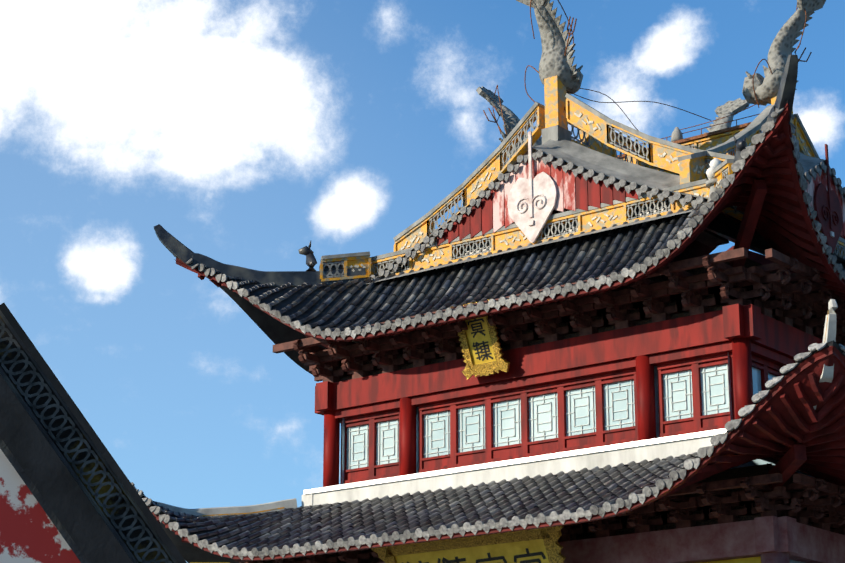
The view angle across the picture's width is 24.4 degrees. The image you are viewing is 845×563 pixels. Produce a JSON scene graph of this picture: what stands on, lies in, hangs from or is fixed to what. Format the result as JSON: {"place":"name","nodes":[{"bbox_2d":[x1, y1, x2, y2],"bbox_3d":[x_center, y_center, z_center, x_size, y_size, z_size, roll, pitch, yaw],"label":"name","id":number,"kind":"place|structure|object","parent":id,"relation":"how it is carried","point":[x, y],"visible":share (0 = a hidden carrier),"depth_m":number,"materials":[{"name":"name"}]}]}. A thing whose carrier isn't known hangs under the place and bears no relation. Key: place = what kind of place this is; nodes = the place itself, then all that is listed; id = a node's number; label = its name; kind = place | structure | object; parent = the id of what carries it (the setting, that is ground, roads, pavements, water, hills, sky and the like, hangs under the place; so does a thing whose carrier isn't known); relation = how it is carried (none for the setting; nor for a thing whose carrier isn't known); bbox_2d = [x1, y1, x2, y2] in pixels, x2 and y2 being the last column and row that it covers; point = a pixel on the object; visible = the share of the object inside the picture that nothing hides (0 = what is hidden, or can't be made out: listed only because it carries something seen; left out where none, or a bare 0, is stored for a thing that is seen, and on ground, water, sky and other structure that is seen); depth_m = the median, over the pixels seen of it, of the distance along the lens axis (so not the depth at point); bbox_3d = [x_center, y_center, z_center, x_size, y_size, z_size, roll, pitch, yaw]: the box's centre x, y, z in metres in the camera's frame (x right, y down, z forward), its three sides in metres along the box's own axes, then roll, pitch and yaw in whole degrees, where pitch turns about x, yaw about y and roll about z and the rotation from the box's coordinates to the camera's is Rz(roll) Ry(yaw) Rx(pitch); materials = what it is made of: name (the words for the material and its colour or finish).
{"place":"outdoors","nodes":[
{"label":"outdoors","id":0,"kind":"place"},
{"bbox_2d":[0,303,229,562],"bbox_3d":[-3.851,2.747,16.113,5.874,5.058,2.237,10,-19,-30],"label":"hall gable","id":1,"kind":"structure","parent":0,"point":[69,493],"depth_m":16.04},
{"bbox_2d":[0,0,844,562],"label":"sky","id":2,"kind":"structure","parent":0,"point":[253,132],"materials":[{"name":"blue"}]},
{"bbox_2d":[267,247,844,562],"bbox_3d":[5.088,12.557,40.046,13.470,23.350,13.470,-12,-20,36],"label":"tower walls","id":3,"kind":"structure","parent":0,"point":[676,385],"depth_m":37.88,"materials":[{"name":"red wood"}]},
{"bbox_2d":[371,525,565,562],"bbox_3d":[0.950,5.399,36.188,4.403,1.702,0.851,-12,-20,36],"label":"plaque","id":4,"kind":"object","parent":3,"relation":"attached to","point":[540,545],"visible":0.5,"depth_m":35.89,"materials":[{"name":"gold metal"}]},
{"bbox_2d":[450,298,509,378],"bbox_3d":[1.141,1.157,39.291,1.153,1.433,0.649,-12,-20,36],"label":"sign plaque","id":5,"kind":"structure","parent":3,"relation":"attached to","point":[480,344],"depth_m":39.30,"materials":[{"name":"gold metal"}]},
{"bbox_2d":[182,179,844,562],"bbox_3d":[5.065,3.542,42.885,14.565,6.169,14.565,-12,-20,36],"label":"roof brackets","id":6,"kind":"object","parent":3,"relation":"attached to","point":[786,303],"visible":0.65,"depth_m":36.94,"materials":[{"name":"brown wood"}]},
{"bbox_2d":[131,340,844,562],"bbox_3d":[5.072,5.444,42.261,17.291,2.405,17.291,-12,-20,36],"label":"tower roof","id":7,"kind":"structure","parent":6,"relation":"on","point":[780,417],"depth_m":35.37,"materials":[{"name":"grey tile"}]},
{"bbox_2d":[174,99,844,373],"bbox_3d":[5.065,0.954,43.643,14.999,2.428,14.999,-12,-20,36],"label":"tower roof","id":8,"kind":"structure","parent":6,"relation":"on","point":[788,225],"depth_m":38.98,"materials":[{"name":"grey tile"}]},
{"bbox_2d":[154,54,837,516],"bbox_3d":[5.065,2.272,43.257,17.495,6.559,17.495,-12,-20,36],"label":"tower hip ridges","id":9,"kind":"object","parent":8,"relation":"on","point":[344,268],"visible":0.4,"depth_m":42.66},
{"bbox_2d":[364,75,844,302],"bbox_3d":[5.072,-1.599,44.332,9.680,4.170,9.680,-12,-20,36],"label":"roof gable","id":10,"kind":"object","parent":8,"relation":"on","point":[563,182],"visible":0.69,"depth_m":41.20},
{"bbox_2d":[476,0,825,157],"bbox_3d":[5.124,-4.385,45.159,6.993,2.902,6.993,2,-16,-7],"label":"dragon sculptures","id":11,"kind":"object","parent":10,"relation":"on","point":[558,51],"visible":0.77,"depth_m":42.82}
]}

